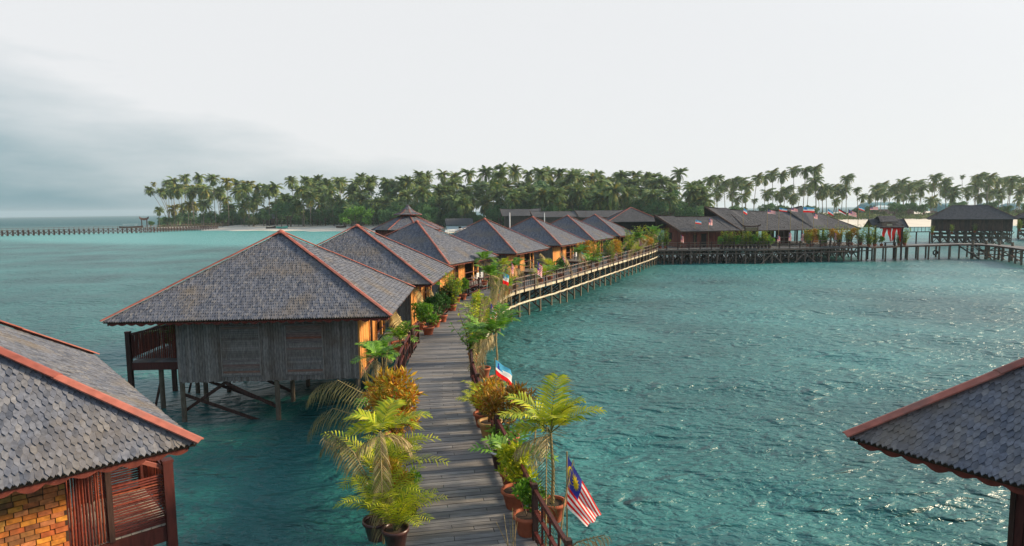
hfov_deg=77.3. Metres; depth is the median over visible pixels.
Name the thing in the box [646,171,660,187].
coconut palm
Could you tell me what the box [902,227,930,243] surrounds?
footbridge
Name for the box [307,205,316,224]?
broadleaf tree
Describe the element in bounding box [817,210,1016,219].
shore scrub
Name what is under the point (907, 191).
coconut palm
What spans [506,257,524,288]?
potted plant
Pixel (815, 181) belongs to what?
coconut palm
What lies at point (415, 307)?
potted plant
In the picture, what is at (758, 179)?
coconut palm
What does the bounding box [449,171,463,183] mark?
coconut palm
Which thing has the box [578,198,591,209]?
broadleaf tree
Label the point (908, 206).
broadleaf tree
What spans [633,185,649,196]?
coconut palm
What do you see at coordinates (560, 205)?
coconut palm
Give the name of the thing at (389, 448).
potted palm
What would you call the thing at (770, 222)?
longhouse
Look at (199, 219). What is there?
broadleaf tree
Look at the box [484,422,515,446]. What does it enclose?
potted plant
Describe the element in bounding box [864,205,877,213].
broadleaf tree
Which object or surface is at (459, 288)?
potted plant
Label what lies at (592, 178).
coconut palm
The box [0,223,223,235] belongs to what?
pier
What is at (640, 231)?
potted plant
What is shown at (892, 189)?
coconut palm
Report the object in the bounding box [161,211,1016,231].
beach
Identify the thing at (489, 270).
potted plant
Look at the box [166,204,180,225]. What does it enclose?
coconut palm
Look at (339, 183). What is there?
coconut palm
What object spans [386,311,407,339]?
dried palm frond
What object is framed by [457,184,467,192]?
coconut palm
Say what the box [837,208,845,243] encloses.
flag
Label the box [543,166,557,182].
coconut palm
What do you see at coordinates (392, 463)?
potted shrub
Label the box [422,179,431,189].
coconut palm
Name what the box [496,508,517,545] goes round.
dry twigs
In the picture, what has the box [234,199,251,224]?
coconut palm
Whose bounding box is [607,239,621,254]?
potted plant
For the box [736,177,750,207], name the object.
coconut palm
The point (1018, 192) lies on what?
coconut palm
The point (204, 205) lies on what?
coconut palm
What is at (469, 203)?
coconut palm
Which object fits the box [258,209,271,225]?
broadleaf tree
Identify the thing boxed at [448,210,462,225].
broadleaf tree
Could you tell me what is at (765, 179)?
coconut palm
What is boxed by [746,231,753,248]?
hedge shrub
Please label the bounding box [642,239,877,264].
terrace
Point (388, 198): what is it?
coconut palm
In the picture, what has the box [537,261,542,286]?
flag
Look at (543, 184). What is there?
jungle undergrowth
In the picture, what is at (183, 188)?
coconut palm
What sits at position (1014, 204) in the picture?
shed
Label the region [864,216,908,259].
gateway shelter
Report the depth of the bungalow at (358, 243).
36.74 m
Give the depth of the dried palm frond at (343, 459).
13.05 m
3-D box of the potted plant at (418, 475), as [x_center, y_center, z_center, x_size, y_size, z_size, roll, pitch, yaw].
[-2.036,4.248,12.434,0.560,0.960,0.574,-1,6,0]
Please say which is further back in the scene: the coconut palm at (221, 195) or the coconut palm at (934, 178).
the coconut palm at (221, 195)
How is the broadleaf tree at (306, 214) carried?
on the beach
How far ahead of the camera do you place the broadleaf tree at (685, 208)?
246.45 m
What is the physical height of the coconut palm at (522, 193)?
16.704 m
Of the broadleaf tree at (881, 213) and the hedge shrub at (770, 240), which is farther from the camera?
the broadleaf tree at (881, 213)
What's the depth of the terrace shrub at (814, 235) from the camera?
94.98 m
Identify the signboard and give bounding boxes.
[742,224,760,247]
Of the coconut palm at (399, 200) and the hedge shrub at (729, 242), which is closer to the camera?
the hedge shrub at (729, 242)
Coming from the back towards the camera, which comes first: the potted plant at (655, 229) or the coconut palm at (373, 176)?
the coconut palm at (373, 176)
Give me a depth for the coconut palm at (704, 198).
240.09 m
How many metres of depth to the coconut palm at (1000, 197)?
289.37 m
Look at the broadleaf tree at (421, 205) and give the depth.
271.65 m
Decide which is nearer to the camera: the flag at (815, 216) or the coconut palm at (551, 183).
the flag at (815, 216)
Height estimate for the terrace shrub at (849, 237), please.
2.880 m
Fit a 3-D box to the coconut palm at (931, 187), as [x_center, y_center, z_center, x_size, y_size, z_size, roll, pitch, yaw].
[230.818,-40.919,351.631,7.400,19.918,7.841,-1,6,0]
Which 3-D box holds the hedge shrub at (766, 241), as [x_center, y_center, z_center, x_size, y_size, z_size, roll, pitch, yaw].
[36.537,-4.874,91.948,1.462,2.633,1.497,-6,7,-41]
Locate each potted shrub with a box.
[361,365,427,443]
[369,455,414,512]
[384,402,422,457]
[493,440,538,510]
[511,476,548,537]
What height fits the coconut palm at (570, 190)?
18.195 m
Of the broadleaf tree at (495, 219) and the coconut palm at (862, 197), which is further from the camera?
the coconut palm at (862, 197)
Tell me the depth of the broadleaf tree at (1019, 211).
288.86 m
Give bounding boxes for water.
[0,205,1023,545]
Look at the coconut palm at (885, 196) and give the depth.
311.12 m
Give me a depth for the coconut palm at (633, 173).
292.98 m
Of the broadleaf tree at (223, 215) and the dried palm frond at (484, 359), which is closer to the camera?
the dried palm frond at (484, 359)
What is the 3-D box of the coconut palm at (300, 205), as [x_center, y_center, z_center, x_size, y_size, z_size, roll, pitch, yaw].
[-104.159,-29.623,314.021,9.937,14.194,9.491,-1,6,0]
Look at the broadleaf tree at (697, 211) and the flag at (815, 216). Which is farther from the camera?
the broadleaf tree at (697, 211)
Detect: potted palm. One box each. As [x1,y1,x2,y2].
[145,325,175,345]
[321,430,450,499]
[333,460,427,542]
[344,396,432,496]
[351,340,402,380]
[353,385,409,411]
[354,431,422,488]
[362,476,447,545]
[366,335,399,388]
[381,321,421,352]
[419,274,441,313]
[455,382,509,427]
[459,314,503,378]
[460,302,521,383]
[461,378,505,410]
[468,419,558,484]
[474,251,497,284]
[498,373,606,523]
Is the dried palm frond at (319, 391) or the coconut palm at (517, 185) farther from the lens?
the coconut palm at (517, 185)
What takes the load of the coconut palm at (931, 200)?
on the beach
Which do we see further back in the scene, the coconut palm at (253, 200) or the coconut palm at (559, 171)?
the coconut palm at (253, 200)
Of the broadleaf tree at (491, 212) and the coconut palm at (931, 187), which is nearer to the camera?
the broadleaf tree at (491, 212)
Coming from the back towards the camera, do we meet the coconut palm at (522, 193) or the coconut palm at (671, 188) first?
the coconut palm at (671, 188)
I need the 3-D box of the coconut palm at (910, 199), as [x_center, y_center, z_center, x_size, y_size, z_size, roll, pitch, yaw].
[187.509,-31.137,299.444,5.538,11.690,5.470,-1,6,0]
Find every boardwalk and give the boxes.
[390,242,658,545]
[857,240,1023,264]
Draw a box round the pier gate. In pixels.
[139,216,148,226]
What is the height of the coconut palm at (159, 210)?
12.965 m
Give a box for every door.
[370,320,371,341]
[454,265,457,280]
[701,233,706,246]
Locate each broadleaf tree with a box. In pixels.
[162,217,173,227]
[171,212,182,225]
[182,212,197,226]
[182,216,189,226]
[197,213,208,222]
[200,210,216,225]
[215,212,225,225]
[219,211,233,225]
[227,210,237,225]
[236,209,247,224]
[245,216,259,226]
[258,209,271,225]
[272,196,292,226]
[272,212,283,224]
[276,203,301,226]
[295,209,312,225]
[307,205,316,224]
[316,207,331,225]
[330,217,337,223]
[332,204,345,225]
[338,206,374,224]
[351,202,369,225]
[377,202,404,221]
[414,195,439,215]
[415,204,438,221]
[434,219,443,224]
[441,214,453,219]
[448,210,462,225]
[457,207,475,219]
[473,215,483,222]
[483,204,508,223]
[491,215,503,224]
[518,194,532,208]
[541,200,561,210]
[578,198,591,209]
[626,194,651,214]
[639,194,668,215]
[660,189,688,215]
[672,203,689,214]
[679,206,703,215]
[689,202,703,211]
[728,205,742,209]
[757,203,775,210]
[772,204,782,210]
[803,205,819,212]
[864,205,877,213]
[875,210,886,215]
[887,202,904,215]
[900,202,918,215]
[915,203,930,218]
[947,201,968,206]
[982,201,1002,208]
[999,205,1013,212]
[1012,208,1023,214]
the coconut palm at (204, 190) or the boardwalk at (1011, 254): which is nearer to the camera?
the boardwalk at (1011, 254)
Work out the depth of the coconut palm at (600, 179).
269.74 m
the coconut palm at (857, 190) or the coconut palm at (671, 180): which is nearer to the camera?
the coconut palm at (671, 180)
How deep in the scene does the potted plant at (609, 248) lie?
69.09 m
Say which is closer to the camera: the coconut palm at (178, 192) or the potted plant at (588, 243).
the potted plant at (588, 243)
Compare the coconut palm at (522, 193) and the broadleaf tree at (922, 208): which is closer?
the coconut palm at (522, 193)
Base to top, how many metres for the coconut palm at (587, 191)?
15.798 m
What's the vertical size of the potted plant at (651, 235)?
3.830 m
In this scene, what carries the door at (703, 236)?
in the longhouse at (688, 228)
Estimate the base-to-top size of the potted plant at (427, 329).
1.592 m
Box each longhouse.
[500,208,540,228]
[530,210,585,224]
[574,209,624,220]
[654,214,744,249]
[704,206,860,244]
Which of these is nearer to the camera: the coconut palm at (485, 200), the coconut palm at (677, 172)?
the coconut palm at (485, 200)
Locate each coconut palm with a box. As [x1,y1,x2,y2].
[143,186,168,225]
[150,182,170,225]
[154,206,164,227]
[155,187,170,223]
[157,188,169,215]
[161,179,169,208]
[164,176,181,225]
[165,185,177,225]
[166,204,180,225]
[167,184,183,226]
[176,183,185,225]
[177,174,190,218]
[178,202,184,215]
[182,186,197,225]
[182,200,195,226]
[183,184,196,221]
[191,182,207,226]
[192,172,206,184]
[192,201,199,212]
[195,198,213,227]
[197,184,212,199]
[202,191,215,204]
[204,173,219,225]
[210,187,223,208]
[211,188,226,207]
[213,185,226,217]
[218,195,231,204]
[219,203,235,225]
[220,178,234,225]
[228,187,247,224]
[230,179,245,188]
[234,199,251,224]
[235,183,254,225]
[241,181,255,217]
[245,194,262,225]
[252,183,262,211]
[255,204,271,211]
[257,183,270,200]
[257,194,266,212]
[261,184,278,225]
[267,181,284,225]
[274,193,291,226]
[284,176,298,193]
[289,198,307,225]
[291,188,299,198]
[292,183,310,226]
[300,176,312,218]
[301,190,320,226]
[310,174,322,186]
[312,185,327,224]
[314,199,328,214]
[319,178,335,195]
[320,184,339,225]
[324,205,338,222]
[328,194,349,225]
[331,177,345,192]
[334,177,350,194]
[342,202,357,225]
[343,185,361,223]
[346,177,365,192]
[351,191,370,224]
[354,172,366,185]
[361,183,375,204]
[362,177,376,211]
[363,175,379,198]
[365,195,385,225]
[375,202,393,221]
[378,177,393,189]
[379,183,397,198]
[380,177,395,190]
[382,194,396,204]
[388,197,405,208]
[392,185,406,196]
[395,176,403,187]
[398,174,416,195]
[398,189,416,203]
[403,202,414,208]
[407,189,419,202]
[410,178,427,191]
[411,184,432,203]
[412,169,428,185]
[419,191,439,206]
[422,171,433,184]
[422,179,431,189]
[430,184,448,223]
[435,169,450,184]
[438,185,456,214]
[440,194,458,213]
[443,177,463,193]
[445,193,464,225]
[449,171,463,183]
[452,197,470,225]
[453,196,472,217]
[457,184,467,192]
[459,186,475,202]
[460,168,476,182]
[466,178,482,199]
[470,182,486,200]
[470,192,479,212]
[474,194,495,215]
[476,165,493,182]
[482,179,498,222]
[487,184,507,225]
[489,169,510,186]
[492,162,510,176]
[500,178,518,198]
[500,188,517,204]
[503,195,522,208]
[507,164,522,185]
[507,188,531,208]
[510,183,524,191]
[515,182,534,196]
[517,180,535,185]
[519,169,536,183]
[519,186,538,207]
[531,167,551,182]
[531,187,550,207]
[532,186,555,209]
[541,179,559,188]
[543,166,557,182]
[546,186,567,203]
[546,199,567,210]
[553,168,567,184]
[556,182,569,198]
[560,192,574,209]
[561,170,582,208]
[562,183,581,209]
[568,185,589,208]
[571,168,587,182]
[575,174,590,189]
[577,189,592,208]
[583,171,602,189]
[585,192,608,209]
[588,182,608,192]
[591,169,606,180]
[592,189,612,209]
[594,174,614,186]
[596,179,629,209]
[603,176,615,185]
[611,172,627,194]
[613,170,631,195]
[617,185,639,208]
[618,177,639,197]
[625,177,643,193]
[627,171,643,184]
[632,197,650,210]
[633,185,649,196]
[635,172,654,187]
[640,189,665,205]
[644,178,659,191]
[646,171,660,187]
[651,174,673,194]
[658,191,678,215]
[662,184,682,200]
[666,175,681,188]
[670,167,687,195]
[680,184,703,205]
[681,180,701,191]
[682,184,707,204]
[693,186,713,204]
[694,193,716,209]
[702,175,718,199]
[712,186,725,203]
[713,174,725,206]
[713,192,722,207]
[719,179,730,202]
[726,189,739,201]
[727,176,743,204]
[727,181,735,206]
[731,196,741,206]
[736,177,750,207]
[737,181,755,195]
[737,191,751,208]
[751,172,764,210]
[751,198,757,206]
[759,188,776,201]
[761,175,770,203]
[764,168,779,202]
[771,192,780,206]
[775,189,784,203]
[776,170,789,200]
[779,185,796,203]
[786,165,801,206]
[786,193,798,207]
[797,166,813,205]
[797,186,806,205]
[800,184,813,204]
[805,175,825,205]
[809,163,824,211]
[813,183,831,212]
[823,184,836,214]
[830,183,841,213]
[830,197,842,213]
[836,184,844,211]
[836,186,852,209]
[839,173,856,204]
[852,187,861,207]
[857,193,867,215]
[865,193,874,203]
[868,183,883,205]
[870,187,887,204]
[876,180,890,209]
[879,192,891,210]
[884,183,900,213]
[892,193,903,203]
[894,188,909,202]
[896,177,911,204]
[902,182,917,212]
[906,194,919,212]
[910,180,922,212]
[912,184,930,213]
[913,179,927,213]
[922,194,938,214]
[927,180,938,212]
[928,173,944,212]
[928,199,941,211]
[936,177,953,207]
[936,183,955,204]
[942,191,963,203]
[948,185,963,192]
[948,191,957,204]
[960,186,970,201]
[962,192,974,200]
[965,181,982,204]
[969,176,982,204]
[971,172,990,204]
[973,192,988,203]
[977,179,995,200]
[980,172,999,201]
[987,189,998,201]
[992,177,1004,202]
[994,193,1008,208]
[995,187,1008,207]
[1003,175,1021,213]
[1003,182,1019,205]
[1011,187,1023,210]
[1012,196,1023,212]
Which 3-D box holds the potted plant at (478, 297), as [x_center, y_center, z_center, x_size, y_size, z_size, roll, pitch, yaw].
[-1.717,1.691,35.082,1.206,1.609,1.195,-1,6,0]
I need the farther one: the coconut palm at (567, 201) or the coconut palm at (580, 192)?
the coconut palm at (567, 201)
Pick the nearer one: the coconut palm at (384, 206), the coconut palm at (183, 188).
the coconut palm at (384, 206)
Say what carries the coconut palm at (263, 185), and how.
on the beach
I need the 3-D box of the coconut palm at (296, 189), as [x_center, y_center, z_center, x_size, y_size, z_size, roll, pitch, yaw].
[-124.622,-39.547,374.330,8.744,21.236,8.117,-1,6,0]
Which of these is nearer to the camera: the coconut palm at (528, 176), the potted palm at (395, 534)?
the potted palm at (395, 534)
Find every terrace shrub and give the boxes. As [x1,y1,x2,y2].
[803,227,812,245]
[804,228,818,244]
[815,226,826,245]
[822,229,831,245]
[828,228,843,245]
[835,225,844,245]
[843,227,852,244]
[843,227,858,244]
[855,224,866,244]
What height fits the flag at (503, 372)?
1.464 m
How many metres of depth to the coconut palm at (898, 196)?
306.08 m
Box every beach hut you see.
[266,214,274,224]
[445,218,472,230]
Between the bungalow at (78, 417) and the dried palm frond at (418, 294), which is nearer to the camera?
the bungalow at (78, 417)
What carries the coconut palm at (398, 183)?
on the beach
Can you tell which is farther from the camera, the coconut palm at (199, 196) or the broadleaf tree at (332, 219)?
the coconut palm at (199, 196)
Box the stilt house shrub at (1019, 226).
[1016,219,1023,230]
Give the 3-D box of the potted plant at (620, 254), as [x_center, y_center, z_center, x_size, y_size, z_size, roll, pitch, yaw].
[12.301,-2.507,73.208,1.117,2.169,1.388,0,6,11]
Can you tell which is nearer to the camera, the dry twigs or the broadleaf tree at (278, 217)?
the dry twigs
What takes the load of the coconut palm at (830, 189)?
on the beach
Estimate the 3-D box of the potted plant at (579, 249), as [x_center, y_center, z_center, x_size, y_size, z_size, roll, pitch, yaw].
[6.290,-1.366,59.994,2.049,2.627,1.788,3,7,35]
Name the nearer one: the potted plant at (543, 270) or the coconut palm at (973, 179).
the potted plant at (543, 270)
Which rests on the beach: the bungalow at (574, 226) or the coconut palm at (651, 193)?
the coconut palm at (651, 193)
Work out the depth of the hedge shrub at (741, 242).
91.98 m
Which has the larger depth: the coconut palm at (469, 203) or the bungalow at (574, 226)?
the coconut palm at (469, 203)
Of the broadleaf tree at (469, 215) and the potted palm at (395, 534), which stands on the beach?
the broadleaf tree at (469, 215)
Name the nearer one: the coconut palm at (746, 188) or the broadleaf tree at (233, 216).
the coconut palm at (746, 188)
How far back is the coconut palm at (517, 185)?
304.61 m
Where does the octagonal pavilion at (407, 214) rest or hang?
in the water
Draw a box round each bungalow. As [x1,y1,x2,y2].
[0,320,203,545]
[100,229,424,421]
[317,224,460,332]
[383,220,498,300]
[450,218,550,295]
[508,216,586,279]
[550,215,616,269]
[582,214,634,258]
[842,357,1023,545]
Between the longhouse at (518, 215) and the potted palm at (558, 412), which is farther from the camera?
the longhouse at (518, 215)
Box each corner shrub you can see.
[657,229,666,247]
[660,230,670,247]
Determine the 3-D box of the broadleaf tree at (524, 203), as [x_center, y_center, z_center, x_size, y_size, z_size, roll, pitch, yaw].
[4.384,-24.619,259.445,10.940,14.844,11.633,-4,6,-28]
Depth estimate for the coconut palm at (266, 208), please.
358.69 m
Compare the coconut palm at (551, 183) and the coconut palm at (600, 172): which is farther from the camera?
the coconut palm at (600, 172)
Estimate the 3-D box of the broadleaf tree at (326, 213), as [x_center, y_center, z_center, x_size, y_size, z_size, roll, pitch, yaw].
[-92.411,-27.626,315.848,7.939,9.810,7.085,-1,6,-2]
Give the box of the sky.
[0,0,1023,216]
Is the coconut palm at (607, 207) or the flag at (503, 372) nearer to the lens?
the flag at (503, 372)
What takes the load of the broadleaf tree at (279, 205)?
on the beach
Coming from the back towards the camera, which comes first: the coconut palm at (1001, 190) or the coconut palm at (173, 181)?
the coconut palm at (173, 181)
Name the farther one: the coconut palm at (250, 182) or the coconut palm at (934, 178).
the coconut palm at (250, 182)
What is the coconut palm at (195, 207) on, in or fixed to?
on the beach
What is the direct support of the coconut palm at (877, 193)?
on the beach
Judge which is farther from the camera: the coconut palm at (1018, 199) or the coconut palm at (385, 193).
the coconut palm at (385, 193)
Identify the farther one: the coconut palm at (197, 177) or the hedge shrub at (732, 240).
the coconut palm at (197, 177)
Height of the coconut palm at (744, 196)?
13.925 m
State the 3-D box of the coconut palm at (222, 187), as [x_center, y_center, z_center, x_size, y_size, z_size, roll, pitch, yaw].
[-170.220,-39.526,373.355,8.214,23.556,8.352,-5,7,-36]
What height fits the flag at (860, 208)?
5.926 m
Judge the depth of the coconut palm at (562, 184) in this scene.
270.60 m
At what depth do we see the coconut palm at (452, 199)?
271.36 m
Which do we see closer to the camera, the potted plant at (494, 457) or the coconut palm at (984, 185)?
the potted plant at (494, 457)
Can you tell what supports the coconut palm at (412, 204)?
on the beach
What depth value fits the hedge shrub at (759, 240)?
91.74 m
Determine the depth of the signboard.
93.22 m
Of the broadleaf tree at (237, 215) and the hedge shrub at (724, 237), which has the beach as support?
the broadleaf tree at (237, 215)
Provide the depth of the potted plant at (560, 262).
55.13 m
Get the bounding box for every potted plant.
[394,467,420,514]
[411,301,425,329]
[417,302,440,334]
[422,292,444,327]
[437,284,453,310]
[438,293,450,321]
[442,270,456,291]
[443,272,462,310]
[449,296,484,360]
[451,278,462,301]
[456,299,500,320]
[459,277,469,299]
[469,376,505,438]
[470,290,490,308]
[476,262,505,299]
[479,380,536,441]
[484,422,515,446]
[486,262,504,295]
[490,431,508,469]
[491,259,512,295]
[495,257,508,272]
[498,274,520,293]
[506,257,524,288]
[534,264,563,280]
[534,266,554,283]
[536,258,554,273]
[555,257,567,277]
[572,244,588,272]
[575,240,595,255]
[580,253,600,269]
[588,240,602,266]
[600,238,615,263]
[601,239,611,248]
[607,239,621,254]
[617,242,624,260]
[622,241,644,255]
[623,229,635,252]
[624,232,636,252]
[632,231,647,254]
[634,225,644,239]
[639,234,654,252]
[642,225,659,237]
[644,225,658,247]
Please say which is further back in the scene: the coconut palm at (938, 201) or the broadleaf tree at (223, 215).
the broadleaf tree at (223, 215)
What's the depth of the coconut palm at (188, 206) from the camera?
360.82 m
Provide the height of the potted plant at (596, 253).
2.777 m
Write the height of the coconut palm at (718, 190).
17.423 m
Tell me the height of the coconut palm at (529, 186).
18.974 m
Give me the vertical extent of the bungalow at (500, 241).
8.492 m
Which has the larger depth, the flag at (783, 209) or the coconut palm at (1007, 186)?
the coconut palm at (1007, 186)
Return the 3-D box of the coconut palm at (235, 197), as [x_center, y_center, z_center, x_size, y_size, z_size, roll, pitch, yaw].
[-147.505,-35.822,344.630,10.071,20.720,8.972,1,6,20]
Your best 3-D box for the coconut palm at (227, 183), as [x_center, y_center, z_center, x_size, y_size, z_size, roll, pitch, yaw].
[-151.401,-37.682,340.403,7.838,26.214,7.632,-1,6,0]
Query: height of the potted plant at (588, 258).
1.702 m
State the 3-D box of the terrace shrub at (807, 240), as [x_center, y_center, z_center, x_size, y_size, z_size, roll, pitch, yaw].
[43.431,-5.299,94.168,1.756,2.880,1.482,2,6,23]
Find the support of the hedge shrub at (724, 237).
on the terrace
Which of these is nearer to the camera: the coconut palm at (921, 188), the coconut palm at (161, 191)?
the coconut palm at (921, 188)
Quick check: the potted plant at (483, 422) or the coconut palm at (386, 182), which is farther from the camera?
the coconut palm at (386, 182)
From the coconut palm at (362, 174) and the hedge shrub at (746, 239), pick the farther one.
the coconut palm at (362, 174)
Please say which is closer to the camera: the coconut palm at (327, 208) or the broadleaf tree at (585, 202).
the broadleaf tree at (585, 202)
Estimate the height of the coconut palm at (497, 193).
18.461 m
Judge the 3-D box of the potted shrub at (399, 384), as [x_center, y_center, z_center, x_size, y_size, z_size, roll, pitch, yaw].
[-2.959,3.283,15.736,1.728,2.258,1.617,3,7,33]
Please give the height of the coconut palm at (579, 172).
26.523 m
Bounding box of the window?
[693,233,696,246]
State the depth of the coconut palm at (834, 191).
336.68 m
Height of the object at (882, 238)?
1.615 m
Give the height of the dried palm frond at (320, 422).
1.273 m
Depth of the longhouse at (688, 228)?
96.48 m
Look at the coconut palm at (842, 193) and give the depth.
337.46 m
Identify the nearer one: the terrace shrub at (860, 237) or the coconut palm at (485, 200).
the terrace shrub at (860, 237)
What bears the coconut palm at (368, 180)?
on the beach
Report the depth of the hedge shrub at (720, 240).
92.63 m
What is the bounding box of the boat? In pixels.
[119,225,142,227]
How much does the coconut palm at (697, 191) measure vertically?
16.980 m
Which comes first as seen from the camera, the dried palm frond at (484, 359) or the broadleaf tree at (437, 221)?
the dried palm frond at (484, 359)
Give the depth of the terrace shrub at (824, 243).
95.71 m
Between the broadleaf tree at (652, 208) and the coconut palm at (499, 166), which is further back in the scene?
the coconut palm at (499, 166)
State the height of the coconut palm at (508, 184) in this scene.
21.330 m
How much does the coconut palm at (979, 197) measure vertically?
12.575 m
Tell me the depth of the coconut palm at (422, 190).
274.13 m
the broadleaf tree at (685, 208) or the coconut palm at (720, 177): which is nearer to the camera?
the broadleaf tree at (685, 208)
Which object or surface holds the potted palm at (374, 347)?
on the boardwalk at (439, 361)
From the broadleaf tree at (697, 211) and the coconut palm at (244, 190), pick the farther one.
the coconut palm at (244, 190)
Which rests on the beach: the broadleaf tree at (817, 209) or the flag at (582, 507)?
the broadleaf tree at (817, 209)
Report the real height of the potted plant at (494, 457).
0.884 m
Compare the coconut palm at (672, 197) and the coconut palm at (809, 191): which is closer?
the coconut palm at (672, 197)
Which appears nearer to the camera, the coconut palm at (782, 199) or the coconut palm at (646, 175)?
the coconut palm at (646, 175)
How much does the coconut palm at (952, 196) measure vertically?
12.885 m
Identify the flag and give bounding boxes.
[494,358,511,384]
[502,271,508,303]
[511,261,513,293]
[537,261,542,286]
[566,451,600,536]
[708,219,711,243]
[767,209,775,215]
[778,208,786,235]
[790,208,797,228]
[802,207,814,233]
[813,214,817,228]
[826,209,832,245]
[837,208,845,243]
[847,209,856,241]
[857,206,864,238]
[868,207,877,234]
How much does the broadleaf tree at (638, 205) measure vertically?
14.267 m
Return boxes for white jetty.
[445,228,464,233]
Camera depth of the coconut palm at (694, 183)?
280.54 m
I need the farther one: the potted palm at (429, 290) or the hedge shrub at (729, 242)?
the hedge shrub at (729, 242)
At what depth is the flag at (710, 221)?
95.26 m
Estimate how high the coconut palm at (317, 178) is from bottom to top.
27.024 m
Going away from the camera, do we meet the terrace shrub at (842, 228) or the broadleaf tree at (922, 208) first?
the terrace shrub at (842, 228)
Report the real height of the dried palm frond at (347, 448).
1.560 m
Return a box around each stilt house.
[926,204,1018,243]
[1015,212,1023,239]
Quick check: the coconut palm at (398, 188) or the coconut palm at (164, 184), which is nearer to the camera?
the coconut palm at (398, 188)
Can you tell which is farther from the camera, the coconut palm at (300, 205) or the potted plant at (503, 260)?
the coconut palm at (300, 205)
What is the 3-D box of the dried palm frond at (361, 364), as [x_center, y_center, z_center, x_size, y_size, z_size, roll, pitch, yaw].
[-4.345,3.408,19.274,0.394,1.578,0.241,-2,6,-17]
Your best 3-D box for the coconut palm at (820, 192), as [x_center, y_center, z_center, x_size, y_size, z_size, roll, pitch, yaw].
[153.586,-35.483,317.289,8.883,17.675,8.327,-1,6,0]
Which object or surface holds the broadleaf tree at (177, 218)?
on the beach
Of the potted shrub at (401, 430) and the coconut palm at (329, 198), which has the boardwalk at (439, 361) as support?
the potted shrub at (401, 430)
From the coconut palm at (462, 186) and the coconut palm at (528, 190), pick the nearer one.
the coconut palm at (528, 190)
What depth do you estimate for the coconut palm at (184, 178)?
373.66 m
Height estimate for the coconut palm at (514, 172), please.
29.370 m
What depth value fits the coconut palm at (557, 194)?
245.50 m
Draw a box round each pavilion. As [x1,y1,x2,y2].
[371,204,442,236]
[605,207,655,250]
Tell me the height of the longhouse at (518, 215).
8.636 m
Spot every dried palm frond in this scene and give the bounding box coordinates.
[306,380,375,435]
[306,408,375,453]
[318,436,371,473]
[319,437,367,497]
[323,431,373,512]
[360,362,368,380]
[369,431,393,545]
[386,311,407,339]
[413,287,428,315]
[466,331,480,370]
[471,340,487,383]
[486,285,494,308]
[491,285,498,306]
[492,275,501,304]
[503,284,508,302]
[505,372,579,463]
[513,262,524,293]
[527,259,538,287]
[535,427,558,545]
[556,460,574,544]
[573,535,611,545]
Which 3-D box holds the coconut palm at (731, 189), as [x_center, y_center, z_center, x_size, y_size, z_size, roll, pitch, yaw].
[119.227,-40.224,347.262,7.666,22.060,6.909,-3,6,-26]
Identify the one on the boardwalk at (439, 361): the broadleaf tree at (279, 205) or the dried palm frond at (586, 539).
the dried palm frond at (586, 539)
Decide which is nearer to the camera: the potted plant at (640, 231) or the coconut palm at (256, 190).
the potted plant at (640, 231)
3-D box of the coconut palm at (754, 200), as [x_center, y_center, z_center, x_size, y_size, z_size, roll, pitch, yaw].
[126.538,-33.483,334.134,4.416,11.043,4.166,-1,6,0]
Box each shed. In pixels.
[855,202,911,214]
[929,203,953,212]
[1000,203,1023,210]
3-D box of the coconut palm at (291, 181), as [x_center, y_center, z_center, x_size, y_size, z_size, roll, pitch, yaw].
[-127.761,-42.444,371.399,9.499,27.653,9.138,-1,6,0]
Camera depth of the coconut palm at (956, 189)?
313.60 m
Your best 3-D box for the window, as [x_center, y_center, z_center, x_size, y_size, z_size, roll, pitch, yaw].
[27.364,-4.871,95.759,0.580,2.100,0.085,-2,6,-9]
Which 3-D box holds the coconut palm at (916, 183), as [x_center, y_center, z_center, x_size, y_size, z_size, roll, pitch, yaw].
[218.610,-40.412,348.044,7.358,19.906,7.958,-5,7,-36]
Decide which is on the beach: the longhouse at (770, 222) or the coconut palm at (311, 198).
the coconut palm at (311, 198)
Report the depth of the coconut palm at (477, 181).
291.07 m
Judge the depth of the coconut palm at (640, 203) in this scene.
242.26 m
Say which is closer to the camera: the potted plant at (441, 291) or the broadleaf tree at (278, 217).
the potted plant at (441, 291)
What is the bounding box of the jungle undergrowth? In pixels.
[157,179,710,226]
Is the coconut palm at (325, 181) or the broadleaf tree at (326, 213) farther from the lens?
the coconut palm at (325, 181)
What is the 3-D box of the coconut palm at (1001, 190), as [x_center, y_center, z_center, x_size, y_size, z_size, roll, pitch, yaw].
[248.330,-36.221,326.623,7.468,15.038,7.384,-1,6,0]
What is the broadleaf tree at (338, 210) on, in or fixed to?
on the beach
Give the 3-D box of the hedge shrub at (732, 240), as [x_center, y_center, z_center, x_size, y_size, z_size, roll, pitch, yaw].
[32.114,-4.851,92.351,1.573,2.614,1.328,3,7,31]
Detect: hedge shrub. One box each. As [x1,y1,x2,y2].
[717,236,725,247]
[721,231,731,247]
[725,232,733,247]
[730,231,737,247]
[733,235,741,247]
[739,231,748,246]
[741,230,751,247]
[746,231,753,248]
[751,235,758,248]
[755,231,763,247]
[757,231,766,246]
[763,231,771,246]
[766,235,774,246]
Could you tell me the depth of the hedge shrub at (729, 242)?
92.48 m
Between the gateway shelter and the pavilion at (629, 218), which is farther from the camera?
the pavilion at (629, 218)

